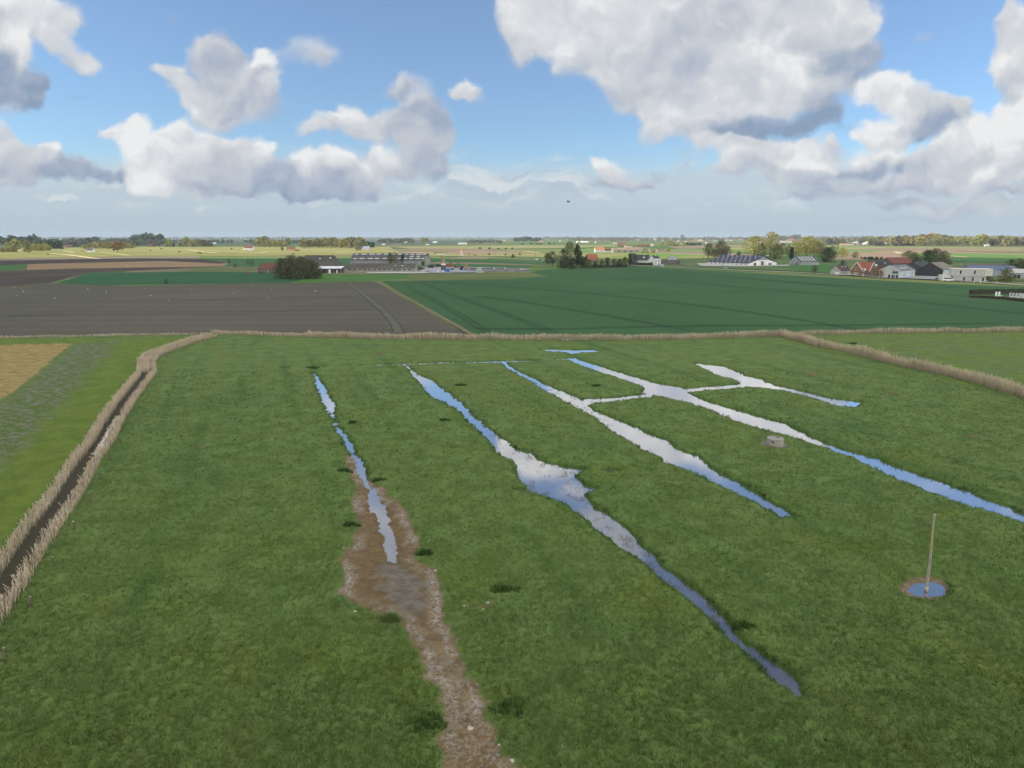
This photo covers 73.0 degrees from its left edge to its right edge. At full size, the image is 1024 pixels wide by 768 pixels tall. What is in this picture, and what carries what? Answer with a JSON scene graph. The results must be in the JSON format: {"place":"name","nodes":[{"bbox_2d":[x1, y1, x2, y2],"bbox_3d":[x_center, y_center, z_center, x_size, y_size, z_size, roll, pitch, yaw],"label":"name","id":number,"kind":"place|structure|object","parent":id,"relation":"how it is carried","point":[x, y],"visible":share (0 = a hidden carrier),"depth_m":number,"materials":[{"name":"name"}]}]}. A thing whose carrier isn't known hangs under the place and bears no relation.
{"place":"outdoors","nodes":[
{"label":"outdoors","id":0,"kind":"place"},
{"bbox_2d":[0,264,26,269],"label":"grass field","id":1,"kind":"structure","parent":0,"point":[11,267],"depth_m":576.36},
{"bbox_2d":[0,256,199,260],"bbox_3d":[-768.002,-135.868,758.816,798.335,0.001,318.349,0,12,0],"label":"fallow field","id":2,"kind":"structure","parent":0,"point":[11,259],"depth_m":854.75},
{"bbox_2d":[0,267,203,286],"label":"ploughed field","id":3,"kind":"structure","parent":0,"point":[12,278],"depth_m":469.46,"materials":[{"name":"soil"}]},
{"bbox_2d":[89,415,119,454],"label":"ditch water","id":4,"kind":"structure","parent":0,"point":[103,438],"depth_m":89.48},
{"bbox_2d":[0,258,225,264],"bbox_3d":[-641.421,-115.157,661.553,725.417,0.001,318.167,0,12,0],"label":"ploughed field","id":5,"kind":"structure","parent":0,"point":[85,260],"depth_m":716.70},
{"bbox_2d":[27,261,225,269],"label":"stubble field","id":6,"kind":"structure","parent":0,"point":[145,264],"depth_m":616.99,"materials":[{"name":"plant"}]},
{"bbox_2d":[59,272,306,284],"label":"wheat field","id":7,"kind":"structure","parent":0,"point":[130,278],"depth_m":425.12,"materials":[{"name":"plant"}]},
{"bbox_2d":[271,258,290,277],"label":"bush","id":8,"kind":"object","parent":7,"relation":"on","point":[280,261],"visible":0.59,"depth_m":426.92,"materials":[{"name":"green plant"}]},
{"bbox_2d":[278,255,299,278],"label":"bush","id":9,"kind":"object","parent":7,"relation":"on","point":[288,266],"visible":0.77,"depth_m":421.19,"materials":[{"name":"green plant"}]},
{"bbox_2d":[313,266,343,272],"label":"open shed","id":10,"kind":"structure","parent":7,"relation":"on","point":[333,269],"depth_m":493.22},
{"bbox_2d":[0,247,395,251],"bbox_3d":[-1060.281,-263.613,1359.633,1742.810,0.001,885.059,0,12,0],"label":"meadow","id":11,"kind":"structure","parent":0,"point":[240,249],"depth_m":1396.21,"materials":[{"name":"plant"}]},
{"bbox_2d":[0,252,434,257],"bbox_3d":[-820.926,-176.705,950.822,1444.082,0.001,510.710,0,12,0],"label":"meadow","id":12,"kind":"structure","parent":0,"point":[35,254],"depth_m":999.63,"materials":[{"name":"plant"}]},
{"bbox_2d":[0,281,471,338],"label":"ploughed field","id":13,"kind":"structure","parent":0,"point":[211,306],"depth_m":240.07,"materials":[{"name":"soil"}]},
{"bbox_2d":[0,332,207,337],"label":"reed bed","id":14,"kind":"object","parent":13,"relation":"on","point":[131,334],"visible":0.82,"depth_m":177.63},
{"bbox_2d":[211,330,306,336],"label":"reed bed","id":15,"kind":"object","parent":13,"relation":"on","point":[259,332],"visible":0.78,"depth_m":178.97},
{"bbox_2d":[346,282,401,333],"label":"tractor track","id":16,"kind":"structure","parent":13,"relation":"on","point":[394,323],"depth_m":230.38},
{"bbox_2d":[0,240,486,245],"bbox_3d":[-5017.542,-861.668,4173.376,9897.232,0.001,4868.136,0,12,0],"label":"wheat field","id":17,"kind":"structure","parent":0,"point":[239,242],"depth_m":3150.20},
{"bbox_2d":[201,257,455,258],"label":"wheat field","id":18,"kind":"structure","parent":0,"point":[279,257],"depth_m":852.69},
{"bbox_2d":[242,255,434,256],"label":"ploughed field","id":19,"kind":"structure","parent":0,"point":[302,255],"depth_m":896.67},
{"bbox_2d":[313,374,397,562],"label":"ditch water","id":20,"kind":"structure","parent":0,"point":[377,507],"depth_m":67.95,"materials":[{"name":"liquid"}]},
{"bbox_2d":[207,258,547,266],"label":"wheat field","id":21,"kind":"structure","parent":0,"point":[243,262],"depth_m":688.35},
{"bbox_2d":[350,253,430,264],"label":"livestock barn","id":22,"kind":"structure","parent":21,"relation":"on","point":[418,258],"depth_m":628.16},
{"bbox_2d":[384,249,501,251],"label":"ploughed field","id":23,"kind":"structure","parent":0,"point":[432,250],"depth_m":1291.53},
{"bbox_2d":[445,251,528,253],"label":"ploughed field","id":24,"kind":"structure","parent":0,"point":[486,252],"depth_m":1125.21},
{"bbox_2d":[431,262,549,265],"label":"dry bank","id":25,"kind":"structure","parent":0,"point":[486,263],"depth_m":662.14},
{"bbox_2d":[390,245,624,248],"bbox_3d":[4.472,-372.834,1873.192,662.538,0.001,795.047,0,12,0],"label":"meadow","id":26,"kind":"structure","parent":0,"point":[488,246],"depth_m":1828.93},
{"bbox_2d":[0,237,1023,329],"bbox_3d":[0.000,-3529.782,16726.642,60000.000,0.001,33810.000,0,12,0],"label":"ground","id":27,"kind":"structure","parent":0,"point":[511,241],"depth_m":859.97,"materials":[{"name":"plant"}]},
{"bbox_2d":[0,233,39,244],"bbox_3d":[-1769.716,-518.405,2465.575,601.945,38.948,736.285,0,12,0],"label":"distant wood","id":28,"kind":"object","parent":27,"relation":"on","point":[20,238],"visible":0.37,"depth_m":2182.00,"materials":[{"name":"green plant"}]},
{"bbox_2d":[17,238,62,245],"bbox_3d":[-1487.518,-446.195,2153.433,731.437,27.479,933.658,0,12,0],"label":"distant wood","id":29,"kind":"object","parent":27,"relation":"on","point":[37,241],"visible":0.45,"depth_m":1940.16,"materials":[{"name":"green plant"}]},
{"bbox_2d":[59,237,128,246],"bbox_3d":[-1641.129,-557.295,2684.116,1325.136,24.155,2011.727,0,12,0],"label":"distant wood","id":30,"kind":"object","parent":27,"relation":"on","point":[78,242],"visible":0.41,"depth_m":2279.65,"materials":[{"name":"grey plant"}]},
{"bbox_2d":[118,238,166,245],"bbox_3d":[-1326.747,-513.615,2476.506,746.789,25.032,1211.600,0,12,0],"label":"distant wood","id":31,"kind":"object","parent":27,"relation":"on","point":[141,242],"visible":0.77,"depth_m":2026.17,"materials":[{"name":"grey plant"}]},
{"bbox_2d":[128,232,165,240],"bbox_3d":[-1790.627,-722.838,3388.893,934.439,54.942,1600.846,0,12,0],"label":"distant wood","id":32,"kind":"object","parent":27,"relation":"on","point":[150,236],"visible":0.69,"depth_m":2671.92,"materials":[{"name":"green plant"}]},
{"bbox_2d":[3,236,329,238],"bbox_3d":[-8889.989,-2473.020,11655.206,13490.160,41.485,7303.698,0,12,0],"label":"distant wood","id":33,"kind":"object","parent":27,"relation":"on","point":[181,237],"visible":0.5,"depth_m":10622.16,"materials":[{"name":"green plant"}]},
{"bbox_2d":[179,267,257,271],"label":"mown strip","id":34,"kind":"object","parent":27,"relation":"on","point":[227,269],"visible":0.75,"depth_m":541.77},
{"bbox_2d":[258,263,280,271],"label":"old brick barn","id":35,"kind":"structure","parent":27,"relation":"on","point":[264,267],"depth_m":499.00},
{"bbox_2d":[298,255,342,267],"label":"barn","id":36,"kind":"structure","parent":27,"relation":"on","point":[327,260],"depth_m":566.30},
{"bbox_2d":[291,273,409,282],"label":"grass strip","id":37,"kind":"object","parent":27,"relation":"on","point":[348,277],"depth_m":435.38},
{"bbox_2d":[289,256,313,278],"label":"bush","id":38,"kind":"object","parent":37,"relation":"on","point":[302,272],"visible":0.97,"depth_m":416.99,"materials":[{"name":"green plant"}]},
{"bbox_2d":[302,259,320,278],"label":"bush","id":39,"kind":"object","parent":37,"relation":"on","point":[311,262],"visible":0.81,"depth_m":422.57,"materials":[{"name":"green plant"}]},
{"bbox_2d":[344,263,417,271],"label":"cattle shed","id":40,"kind":"structure","parent":27,"relation":"on","point":[380,267],"depth_m":498.84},
{"bbox_2d":[378,238,414,242],"bbox_3d":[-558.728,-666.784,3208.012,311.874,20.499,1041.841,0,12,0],"label":"distant wood","id":41,"kind":"object","parent":27,"relation":"on","point":[389,240],"visible":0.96,"depth_m":2983.89,"materials":[{"name":"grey plant"}]},
{"bbox_2d":[374,281,478,336],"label":"field verge","id":42,"kind":"structure","parent":27,"relation":"on","point":[441,317],"depth_m":233.15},
{"bbox_2d":[41,237,827,239],"bbox_3d":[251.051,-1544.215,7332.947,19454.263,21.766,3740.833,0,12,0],"label":"distant wood","id":43,"kind":"object","parent":27,"relation":"on","point":[319,238],"visible":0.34,"depth_m":6914.22,"materials":[{"name":"green plant"}]},
{"bbox_2d":[44,236,847,238],"bbox_3d":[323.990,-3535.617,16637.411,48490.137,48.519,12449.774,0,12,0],"label":"distant wood","id":44,"kind":"object","parent":27,"relation":"on","point":[406,237],"visible":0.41,"depth_m":14702.05,"materials":[{"name":"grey plant"}]},
{"bbox_2d":[421,267,526,272],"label":"concrete yard","id":45,"kind":"structure","parent":27,"relation":"on","point":[436,269],"depth_m":517.80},
{"bbox_2d":[465,268,528,271],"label":"silage bunker","id":46,"kind":"object","parent":45,"relation":"on","point":[498,269],"visible":0.96,"depth_m":508.05},
{"bbox_2d":[407,273,546,279],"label":"mown strip","id":47,"kind":"object","parent":27,"relation":"on","point":[428,276],"visible":1,"depth_m":446.17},
{"bbox_2d":[0,330,1023,767],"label":"pasture","id":48,"kind":"structure","parent":27,"relation":"on","point":[56,394],"depth_m":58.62,"materials":[{"name":"green plant"}]},
{"bbox_2d":[0,333,205,572],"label":"reed bed","id":49,"kind":"object","parent":48,"relation":"on","point":[97,428],"visible":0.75,"depth_m":75.07,"materials":[{"name":"plant"}]},
{"bbox_2d":[0,334,217,624],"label":"reed bed","id":50,"kind":"object","parent":48,"relation":"on","point":[111,437],"visible":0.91,"depth_m":66.72,"materials":[{"name":"plant"}]},
{"bbox_2d":[142,332,211,373],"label":"reed bed","id":51,"kind":"object","parent":48,"relation":"on","point":[146,363],"visible":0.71,"depth_m":152.22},
{"bbox_2d":[378,609,400,622],"bbox_3d":[-8.080,15.408,45.901,1.716,0.771,1.238,0,12,0],"label":"rush clump","id":52,"kind":"object","parent":48,"relation":"on","point":[392,617],"visible":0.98,"depth_m":45.79,"materials":[{"name":"green plant"}]},
{"bbox_2d":[399,708,448,732],"bbox_3d":[-4.673,17.508,36.074,2.700,0.547,1.670,-4,13,-17],"label":"rush clump","id":53,"kind":"object","parent":48,"relation":"on","point":[423,720],"visible":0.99,"depth_m":35.97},
{"bbox_2d":[491,582,522,592],"bbox_3d":[-0.469,14.613,49.917,2.306,0.497,1.476,-4,13,-19],"label":"rush clump","id":54,"kind":"object","parent":48,"relation":"on","point":[505,588],"visible":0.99,"depth_m":49.76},
{"bbox_2d":[486,693,530,715],"bbox_3d":[-0.234,17.258,37.447,2.092,0.527,1.895,4,13,18],"label":"rush clump","id":55,"kind":"object","parent":48,"relation":"on","point":[505,702],"visible":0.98,"depth_m":37.29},
{"bbox_2d":[307,329,782,340],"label":"reed bed","id":56,"kind":"object","parent":48,"relation":"on","point":[539,337],"visible":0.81,"depth_m":171.63,"materials":[{"name":"plant"}]},
{"bbox_2d":[86,348,1022,695],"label":"sedge","id":57,"kind":"object","parent":48,"relation":"on","point":[640,536],"visible":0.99,"depth_m":65.40,"materials":[{"name":"plant"}]},
{"bbox_2d":[731,617,757,629],"bbox_3d":[15.196,15.765,45.532,2.052,0.669,1.188,0,12,0],"label":"rush clump","id":58,"kind":"object","parent":48,"relation":"on","point":[744,622],"visible":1,"depth_m":45.33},
{"bbox_2d":[766,436,783,447],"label":"concrete bunker","id":59,"kind":"object","parent":48,"relation":"on","point":[776,441],"visible":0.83,"depth_m":84.25},
{"bbox_2d":[777,328,1023,398],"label":"reed bed","id":60,"kind":"object","parent":48,"relation":"on","point":[1008,386],"visible":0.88,"depth_m":132.29,"materials":[{"name":"plant"}]},
{"bbox_2d":[782,326,1023,335],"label":"reed bed","id":61,"kind":"object","parent":48,"relation":"on","point":[899,330],"visible":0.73,"depth_m":182.95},
{"bbox_2d":[908,582,945,596],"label":"puddle water","id":62,"kind":"structure","parent":48,"relation":"on","point":[934,589],"depth_m":50.51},
{"bbox_2d":[924,514,935,591],"bbox_3d":[30.113,12.293,49.789,0.350,6.291,0.232,-6,13,-27],"label":"wooden pole","id":63,"kind":"object","parent":48,"relation":"on","point":[930,559],"visible":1,"depth_m":49.76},
{"bbox_2d":[562,236,690,240],"bbox_3d":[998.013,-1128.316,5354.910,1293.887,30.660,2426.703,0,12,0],"label":"distant wood","id":64,"kind":"object","parent":27,"relation":"on","point":[627,239],"visible":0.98,"depth_m":4740.02,"materials":[{"name":"green plant"}]},
{"bbox_2d":[690,236,771,239],"bbox_3d":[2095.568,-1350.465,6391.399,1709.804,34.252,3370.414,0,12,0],"label":"distant wood","id":65,"kind":"object","parent":27,"relation":"on","point":[716,238],"visible":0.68,"depth_m":5791.00,"materials":[{"name":"green plant"}]},
{"bbox_2d":[697,263,788,265],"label":"concrete yard","id":66,"kind":"structure","parent":27,"relation":"on","point":[705,264],"depth_m":607.78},
{"bbox_2d":[708,255,777,265],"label":"white barn","id":67,"kind":"structure","parent":66,"relation":"on","point":[748,260],"depth_m":618.93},
{"bbox_2d":[487,331,1013,339],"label":"wheat headland","id":68,"kind":"structure","parent":27,"relation":"on","point":[731,336],"depth_m":177.24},
{"bbox_2d":[763,232,780,256],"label":"tree","id":69,"kind":"object","parent":27,"relation":"on","point":[772,234],"visible":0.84,"depth_m":884.67,"materials":[{"name":"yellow plant"}]},
{"bbox_2d":[790,236,822,255],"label":"tree","id":70,"kind":"object","parent":27,"relation":"on","point":[809,238],"visible":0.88,"depth_m":883.35,"materials":[{"name":"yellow plant"}]},
{"bbox_2d":[830,265,849,274],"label":"garage","id":71,"kind":"structure","parent":27,"relation":"on","point":[839,269],"depth_m":462.05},
{"bbox_2d":[878,265,914,278],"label":"workshop hall","id":72,"kind":"structure","parent":27,"relation":"on","point":[896,271],"depth_m":427.72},
{"bbox_2d":[883,276,937,278],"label":"concrete yard","id":73,"kind":"structure","parent":27,"relation":"on","point":[928,277],"depth_m":427.85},
{"bbox_2d":[907,261,928,274],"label":"storage hall","id":74,"kind":"structure","parent":73,"relation":"on","point":[916,265],"depth_m":463.73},
{"bbox_2d":[938,268,993,281],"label":"modern house","id":75,"kind":"structure","parent":27,"relation":"on","point":[975,274],"depth_m":396.03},
{"bbox_2d":[996,267,1018,282],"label":"bush","id":76,"kind":"object","parent":27,"relation":"on","point":[1006,276],"visible":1,"depth_m":389.42,"materials":[{"name":"green plant"}]},
{"bbox_2d":[0,0,1023,236],"label":"sky","id":77,"kind":"structure","parent":0,"point":[119,118],"materials":[{"name":"blue"}]},
{"bbox_2d":[400,364,801,696],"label":"ditch water","id":78,"kind":"structure","parent":0,"point":[530,467],"depth_m":68.73,"materials":[{"name":"liquid"}]},
{"bbox_2d":[495,372,728,632],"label":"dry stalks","id":79,"kind":"object","parent":78,"relation":"in","point":[548,492],"visible":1,"depth_m":68.71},
{"bbox_2d":[429,253,780,257],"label":"meadow","id":80,"kind":"structure","parent":0,"point":[605,255],"depth_m":942.64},
{"bbox_2d":[739,236,769,255],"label":"tree","id":81,"kind":"object","parent":80,"relation":"on","point":[757,242],"visible":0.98,"depth_m":884.88,"materials":[{"name":"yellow plant"}]},
{"bbox_2d":[585,394,651,403],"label":"ditch water","id":82,"kind":"structure","parent":0,"point":[588,400],"depth_m":110.44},
{"bbox_2d":[555,247,711,252],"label":"wheat field","id":83,"kind":"structure","parent":0,"point":[588,250],"depth_m":1289.03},
{"bbox_2d":[611,248,641,252],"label":"house","id":84,"kind":"structure","parent":83,"relation":"on","point":[626,250],"depth_m":1104.11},
{"bbox_2d":[501,361,790,516],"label":"ditch water","id":85,"kind":"structure","parent":0,"point":[665,450],"depth_m":83.94,"materials":[{"name":"liquid"}]},
{"bbox_2d":[612,253,719,256],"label":"wheat field","id":86,"kind":"structure","parent":0,"point":[668,255],"depth_m":941.72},
{"bbox_2d":[651,251,749,255],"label":"ploughed field","id":87,"kind":"structure","parent":0,"point":[693,253],"depth_m":1054.80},
{"bbox_2d":[385,250,1019,284],"bbox_3d":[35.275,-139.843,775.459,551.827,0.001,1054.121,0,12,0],"label":"road","id":88,"kind":"structure","parent":0,"point":[754,270],"depth_m":499.96,"materials":[{"name":"asphalt"}]},
{"bbox_2d":[382,266,1023,338],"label":"wheat field","id":89,"kind":"structure","parent":0,"point":[864,311],"depth_m":265.25,"materials":[{"name":"plant"}]},
{"bbox_2d":[403,284,490,332],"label":"tramline","id":90,"kind":"object","parent":89,"relation":"on","point":[451,311],"visible":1,"depth_m":234.86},
{"bbox_2d":[419,282,556,332],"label":"tramline","id":91,"kind":"object","parent":89,"relation":"on","point":[495,309],"visible":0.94,"depth_m":236.42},
{"bbox_2d":[477,296,693,330],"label":"tramline","id":92,"kind":"object","parent":89,"relation":"on","point":[597,314],"visible":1,"depth_m":224.39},
{"bbox_2d":[424,281,862,329],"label":"tramline","id":93,"kind":"object","parent":89,"relation":"on","point":[687,304],"visible":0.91,"depth_m":253.41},
{"bbox_2d":[473,323,952,329],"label":"tramline","id":94,"kind":"object","parent":89,"relation":"on","point":[695,325],"visible":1,"depth_m":199.06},
{"bbox_2d":[969,289,1023,293],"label":"hedge","id":95,"kind":"object","parent":89,"relation":"on","point":[993,291],"visible":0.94,"depth_m":309.12,"materials":[{"name":"green plant"}]},
{"bbox_2d":[969,295,1023,301],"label":"hedge","id":96,"kind":"object","parent":89,"relation":"on","point":[997,297],"visible":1,"depth_m":285.25,"materials":[{"name":"green plant"}]},
{"bbox_2d":[686,383,750,391],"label":"ditch water","id":97,"kind":"structure","parent":0,"point":[718,387],"depth_m":118.52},
{"bbox_2d":[670,244,780,248],"bbox_3d":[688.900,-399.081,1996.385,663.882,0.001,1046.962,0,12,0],"label":"ploughed field","id":98,"kind":"structure","parent":0,"point":[686,247],"depth_m":1824.50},
{"bbox_2d":[696,364,859,406],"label":"ditch water","id":99,"kind":"structure","parent":0,"point":[722,371],"depth_m":122.59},
{"bbox_2d":[564,358,1023,521],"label":"ditch water","id":100,"kind":"structure","parent":0,"point":[924,483],"depth_m":88.96,"materials":[{"name":"liquid"}]},
{"bbox_2d":[728,249,885,252],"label":"wheat field","id":101,"kind":"structure","parent":0,"point":[854,250],"depth_m":1285.91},
{"bbox_2d":[777,264,848,271],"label":"grass field","id":102,"kind":"structure","parent":0,"point":[824,268],"depth_m":569.15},
{"bbox_2d":[788,256,819,264],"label":"grey shed","id":103,"kind":"structure","parent":102,"relation":"on","point":[808,260],"depth_m":620.96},
{"bbox_2d":[627,258,1023,280],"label":"meadow","id":104,"kind":"structure","parent":0,"point":[690,262],"depth_m":631.36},
{"bbox_2d":[714,239,727,255],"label":"tree","id":105,"kind":"object","parent":104,"relation":"on","point":[720,248],"visible":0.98,"depth_m":793.70,"materials":[{"name":"green plant"}]},
{"bbox_2d":[768,244,784,259],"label":"tree","id":106,"kind":"object","parent":104,"relation":"on","point":[776,248],"visible":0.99,"depth_m":776.94,"materials":[{"name":"green plant"}]},
{"bbox_2d":[818,247,836,261],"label":"bush","id":107,"kind":"object","parent":104,"relation":"on","point":[826,254],"visible":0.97,"depth_m":684.06,"materials":[{"name":"green plant"}]},
{"bbox_2d":[850,261,875,276],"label":"brick villa","id":108,"kind":"object","parent":104,"relation":"on","point":[867,268],"visible":0.92,"depth_m":448.56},
{"bbox_2d":[868,260,892,268],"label":"dark barn","id":109,"kind":"structure","parent":104,"relation":"on","point":[883,263],"depth_m":500.59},
{"bbox_2d":[884,257,911,264],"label":"red barn","id":110,"kind":"structure","parent":104,"relation":"on","point":[900,260],"depth_m":555.52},
{"bbox_2d":[921,248,946,262],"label":"bush","id":111,"kind":"object","parent":104,"relation":"on","point":[937,252],"visible":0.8,"depth_m":632.39,"materials":[{"name":"green plant"}]},
{"bbox_2d":[917,262,952,275],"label":"machine hall","id":112,"kind":"structure","parent":104,"relation":"on","point":[933,269],"depth_m":446.41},
{"bbox_2d":[961,265,1017,275],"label":"blue hall","id":113,"kind":"structure","parent":104,"relation":"on","point":[997,268],"depth_m":450.32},
{"bbox_2d":[704,245,1023,249],"bbox_3d":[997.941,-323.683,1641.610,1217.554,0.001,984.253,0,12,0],"label":"meadow","id":114,"kind":"structure","parent":0,"point":[786,246],"depth_m":1651.27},
{"bbox_2d":[829,252,908,259],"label":"ploughed field","id":115,"kind":"structure","parent":0,"point":[872,254],"depth_m":938.07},
{"bbox_2d":[857,248,1023,251],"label":"ploughed field","id":116,"kind":"structure","parent":0,"point":[955,250],"depth_m":1387.44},
{"bbox_2d":[875,251,1023,254],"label":"ploughed field","id":117,"kind":"structure","parent":0,"point":[893,252],"depth_m":1119.77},
{"bbox_2d":[901,253,1023,257],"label":"wheat field","id":118,"kind":"structure","parent":0,"point":[980,255],"depth_m":938.53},
{"bbox_2d":[919,257,1023,261],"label":"wheat field","id":119,"kind":"structure","parent":0,"point":[980,259],"depth_m":771.53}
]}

